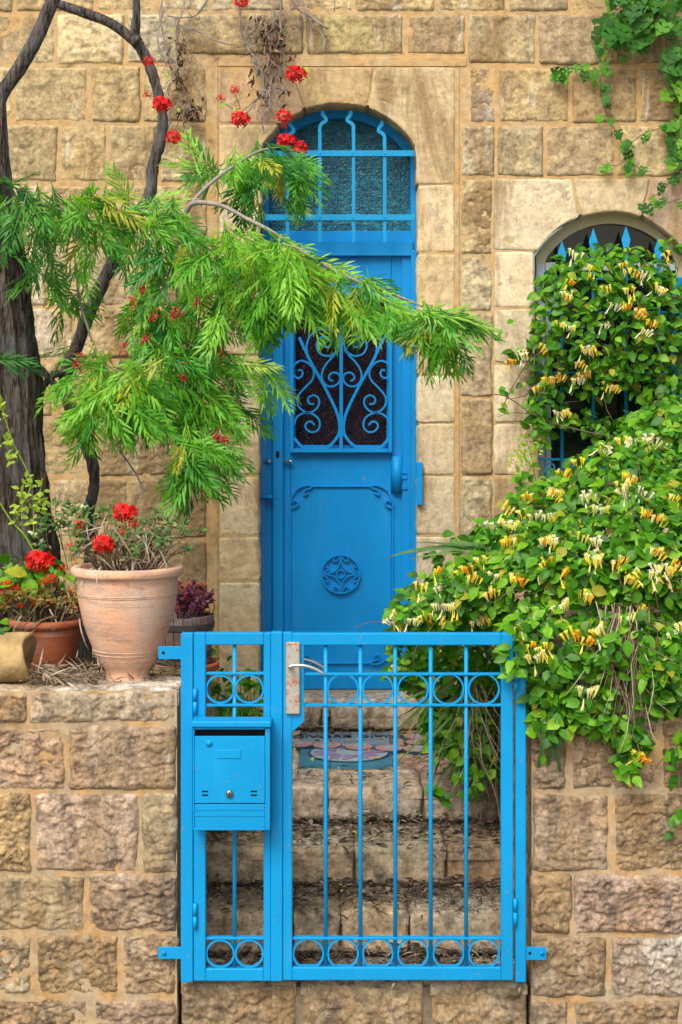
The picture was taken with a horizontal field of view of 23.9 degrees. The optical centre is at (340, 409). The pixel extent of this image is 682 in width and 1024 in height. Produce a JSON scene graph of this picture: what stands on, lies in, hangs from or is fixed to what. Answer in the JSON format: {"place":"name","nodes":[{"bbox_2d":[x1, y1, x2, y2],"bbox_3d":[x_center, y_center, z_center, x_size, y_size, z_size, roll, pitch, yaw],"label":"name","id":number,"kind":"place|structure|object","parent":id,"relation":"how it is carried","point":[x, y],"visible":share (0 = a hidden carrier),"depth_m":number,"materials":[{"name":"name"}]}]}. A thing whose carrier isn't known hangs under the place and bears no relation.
{"place":"outdoors","nodes":[
{"label":"outdoors","id":0,"kind":"place"},
{"bbox_2d":[174,581,206,611],"bbox_3d":[-0.800,1.005,7.950,0.282,0.290,0.282,0,0,0],"label":"terracotta pot","id":1,"kind":"object","parent":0,"point":[184,584],"visible":0.1,"depth_m":7.90,"materials":[{"name":"ceramic"}]},
{"bbox_2d":[211,692,257,716],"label":"grass","id":2,"kind":"structure","parent":0,"point":[220,712],"depth_m":7.94,"materials":[{"name":"green plant"}]},
{"bbox_2d":[211,646,263,716],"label":"young saplings","id":3,"kind":"object","parent":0,"point":[247,683],"visible":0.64,"depth_m":7.94,"materials":[{"name":"green plant"}]},
{"bbox_2d":[0,0,681,716],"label":"stone house","id":4,"kind":"structure","parent":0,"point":[462,150],"depth_m":8.35,"materials":[{"name":"stone"}]},
{"bbox_2d":[142,0,309,181],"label":"trailing geranium","id":5,"kind":"object","parent":4,"relation":"attached to","point":[287,138],"visible":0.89,"depth_m":8.21,"materials":[{"name":"red plant"}]},
{"bbox_2d":[154,0,334,138],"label":"withered creeper","id":6,"kind":"object","parent":4,"relation":"attached to","point":[277,38],"visible":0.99,"depth_m":8.28,"materials":[{"name":"brown plant"}]},
{"bbox_2d":[264,257,406,688],"bbox_3d":[-0.035,0.334,8.562,0.771,2.305,0.096,0,0,0],"label":"front door","id":7,"kind":"structure","parent":4,"relation":"in","point":[337,471],"depth_m":8.56,"materials":[{"name":"paint"}]},
{"bbox_2d":[478,237,681,449],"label":"climbing honeysuckle","id":8,"kind":"object","parent":4,"relation":"attached to","point":[589,361],"visible":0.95,"depth_m":8.17,"materials":[{"name":"green plant"}]},
{"bbox_2d":[506,432,546,484],"bbox_3d":[0.946,0.275,8.224,0.211,0.356,0.036,0,0,0],"label":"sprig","id":9,"kind":"object","parent":8,"relation":"attached to","point":[524,457],"visible":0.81,"depth_m":8.23,"materials":[{"name":"green plant"}]},
{"bbox_2d":[535,214,681,484],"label":"window","id":10,"kind":"structure","parent":4,"relation":"in","point":[608,228],"depth_m":8.50,"materials":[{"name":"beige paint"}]},
{"bbox_2d":[550,0,681,216],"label":"ivy","id":11,"kind":"object","parent":4,"relation":"attached to","point":[620,34],"visible":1,"depth_m":8.25,"materials":[{"name":"green plant"}]},
{"bbox_2d":[533,226,563,340],"label":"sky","id":12,"kind":"structure","parent":0,"point":[535,253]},
{"label":"pavement","id":13,"kind":"structure","parent":0,"visible":0},
{"bbox_2d":[0,655,214,1023],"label":"garden wall","id":14,"kind":"structure","parent":13,"relation":"on","point":[90,849],"depth_m":6.01,"materials":[{"name":"stone"}]},
{"bbox_2d":[0,632,36,682],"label":"stone drum","id":15,"kind":"object","parent":14,"relation":"on","point":[17,651],"visible":0.96,"depth_m":6.12,"materials":[{"name":"beige stone"}]},
{"bbox_2d":[31,663,72,686],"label":"fallen fronds","id":16,"kind":"object","parent":14,"relation":"on","point":[46,673],"visible":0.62,"depth_m":6.11,"materials":[{"name":"plant"}]},
{"bbox_2d":[74,657,105,675],"bbox_3d":[-1.910,1.114,6.825,2.580,0.139,1.250,0,0,0],"label":"garden bed","id":17,"kind":"object","parent":14,"relation":"on","point":[93,660],"visible":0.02,"depth_m":7.37,"materials":[{"name":"brown plant"}]},
{"bbox_2d":[0,395,50,584],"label":"spurge","id":18,"kind":"object","parent":17,"relation":"on","point":[7,436],"visible":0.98,"depth_m":6.60,"materials":[{"name":"green plant"}]},
{"bbox_2d":[0,0,72,631],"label":"tree","id":19,"kind":"object","parent":17,"relation":"on","point":[21,383],"visible":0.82,"depth_m":6.82,"materials":[{"name":"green plant"}]},
{"bbox_2d":[0,553,76,634],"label":"leafy shrub","id":20,"kind":"object","parent":17,"relation":"on","point":[17,572],"visible":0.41,"depth_m":6.54,"materials":[{"name":"green plant"}]},
{"bbox_2d":[7,613,82,675],"bbox_3d":[-1.186,0.963,6.520,0.319,0.244,0.319,0,0,0],"label":"terracotta pot","id":21,"kind":"object","parent":17,"relation":"on","point":[60,641],"visible":0.54,"depth_m":6.41,"materials":[{"name":"ceramic"}]},
{"bbox_2d":[0,549,88,649],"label":"geranium","id":22,"kind":"object","parent":21,"relation":"in","point":[66,594],"visible":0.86,"depth_m":6.46,"materials":[{"name":"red plant"}]},
{"bbox_2d":[15,496,112,567],"bbox_3d":[-1.169,0.592,6.805,0.437,0.457,0.120,0,0,0],"label":"white flowered weed","id":23,"kind":"object","parent":17,"relation":"on","point":[62,522],"visible":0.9,"depth_m":6.79,"materials":[{"name":"green plant"}]},
{"bbox_2d":[8,647,133,688],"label":"leaf litter","id":24,"kind":"object","parent":17,"relation":"on","point":[76,671],"visible":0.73,"depth_m":6.17,"materials":[{"name":"plant"}]},
{"bbox_2d":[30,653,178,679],"bbox_3d":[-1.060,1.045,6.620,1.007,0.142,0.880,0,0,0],"label":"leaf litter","id":25,"kind":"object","parent":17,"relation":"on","point":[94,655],"visible":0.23,"depth_m":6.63,"materials":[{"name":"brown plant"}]},
{"bbox_2d":[31,658,180,684],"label":"leaf litter","id":26,"kind":"object","parent":17,"relation":"on","point":[175,672],"visible":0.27,"depth_m":6.34,"materials":[{"name":"plant"}]},
{"bbox_2d":[149,657,218,675],"bbox_3d":[-0.695,1.119,7.020,0.330,0.051,0.330,0,0,0],"label":"saucer","id":27,"kind":"object","parent":17,"relation":"on","point":[212,664],"visible":0.23,"depth_m":6.96,"materials":[{"name":"ceramic"}]},
{"bbox_2d":[155,611,214,665],"bbox_3d":[-0.695,0.992,7.020,0.293,0.207,0.293,0,0,0],"label":"wooden tub","id":28,"kind":"object","parent":27,"relation":"on","point":[194,624],"visible":0.36,"depth_m":6.90,"materials":[{"name":"brown wood"}]},
{"bbox_2d":[174,579,215,622],"bbox_3d":[-0.658,0.835,7.005,0.229,0.213,0.248,0,0,0],"label":"purple leaved plant","id":29,"kind":"object","parent":28,"relation":"on","point":[197,602],"visible":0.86,"depth_m":6.96,"materials":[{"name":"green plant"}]},
{"bbox_2d":[15,0,508,657],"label":"tree","id":30,"kind":"object","parent":17,"relation":"on","point":[297,280],"visible":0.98,"depth_m":6.85,"materials":[{"name":"green plant"}]},
{"bbox_2d":[71,561,183,680],"bbox_3d":[-0.831,0.834,6.269,0.437,0.456,0.435,0,0,0],"label":"terracotta urn","id":31,"kind":"object","parent":14,"relation":"on","point":[127,616],"visible":0.91,"depth_m":6.13,"materials":[{"name":"ceramic"}]},
{"bbox_2d":[65,503,208,587],"bbox_3d":[-0.812,0.554,6.258,0.511,0.398,0.421,0,0,-29],"label":"geranium","id":32,"kind":"object","parent":31,"relation":"in","point":[101,544],"visible":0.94,"depth_m":6.20,"materials":[{"name":"green plant"}]},
{"bbox_2d":[158,631,545,981],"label":"garden gate","id":33,"kind":"structure","parent":14,"relation":"attached to","point":[283,673],"depth_m":5.96,"materials":[{"name":"metal"}]},
{"bbox_2d":[191,717,271,829],"bbox_3d":[-0.399,1.333,5.902,0.290,0.401,0.098,0,0,0],"label":"mailbox","id":34,"kind":"object","parent":33,"relation":"attached to","point":[231,773],"visible":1,"depth_m":5.87,"materials":[{"name":"paint"}]},
{"bbox_2d":[195,736,264,802],"bbox_3d":[-0.405,1.310,5.867,0.256,0.244,0.020,0,0,0],"label":"door","id":35,"kind":"structure","parent":34,"relation":"in","point":[228,769],"depth_m":5.87,"materials":[{"name":"paint"}]},
{"bbox_2d":[181,692,526,1023],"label":"stone stairs","id":36,"kind":"structure","parent":13,"relation":"on","point":[330,1002],"depth_m":6.41,"materials":[{"name":"beige stone"}]},
{"bbox_2d":[219,831,478,892],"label":"fallen leaves","id":37,"kind":"object","parent":36,"relation":"on","point":[222,886],"visible":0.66,"depth_m":6.57,"materials":[{"name":"brown plant"}]},
{"bbox_2d":[206,808,499,864],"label":"leaf litter","id":38,"kind":"object","parent":36,"relation":"on","point":[403,817],"visible":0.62,"depth_m":6.85,"materials":[{"name":"brown plant"}]},
{"bbox_2d":[185,941,527,1005],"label":"leaf litter","id":39,"kind":"object","parent":36,"relation":"on","point":[341,948],"visible":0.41,"depth_m":6.23,"materials":[{"name":"brown plant"}]},
{"bbox_2d":[297,720,419,741],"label":"leaf litter","id":40,"kind":"object","parent":36,"relation":"on","point":[345,725],"visible":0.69,"depth_m":8.20,"materials":[{"name":"brown plant"}]},
{"bbox_2d":[206,871,514,927],"bbox_3d":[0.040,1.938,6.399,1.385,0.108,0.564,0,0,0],"label":"leaf litter","id":41,"kind":"object","parent":36,"relation":"on","point":[369,890],"visible":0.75,"depth_m":6.51,"materials":[{"name":"brown plant"}]},
{"bbox_2d":[293,727,428,759],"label":"fallen leaves","id":42,"kind":"object","parent":36,"relation":"on","point":[294,750],"visible":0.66,"depth_m":7.86,"materials":[{"name":"brown plant"}]},
{"bbox_2d":[293,732,428,768],"bbox_3d":[0.082,1.653,7.848,0.727,0.051,0.771,0,0,0],"label":"tile mosaic","id":43,"kind":"object","parent":36,"relation":"on","point":[308,746],"visible":0.88,"depth_m":7.75},
{"bbox_2d":[295,760,486,786],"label":"leaf litter","id":44,"kind":"object","parent":36,"relation":"on","point":[309,771],"visible":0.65,"depth_m":7.22,"materials":[{"name":"brown plant"}]},
{"bbox_2d":[481,645,681,1023],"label":"garden wall","id":45,"kind":"structure","parent":13,"relation":"on","point":[603,893],"depth_m":6.01,"materials":[{"name":"stone"}]},
{"bbox_2d":[514,599,680,672],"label":"garden bed","id":46,"kind":"object","parent":45,"relation":"on","point":[567,614],"visible":0.02,"depth_m":7.94,"materials":[{"name":"soil"}]},
{"bbox_2d":[375,542,638,809],"bbox_3d":[0.712,1.172,6.524,0.665,1.260,1.432,0,0,-34],"label":"strap leaved plant","id":47,"kind":"object","parent":46,"relation":"on","point":[456,547],"visible":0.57,"depth_m":6.76,"materials":[{"name":"green plant"}]},
{"bbox_2d":[355,391,681,840],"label":"honeysuckle bush","id":48,"kind":"object","parent":46,"relation":"on","point":[629,569],"visible":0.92,"depth_m":6.16,"materials":[{"name":"green plant"}]}
]}

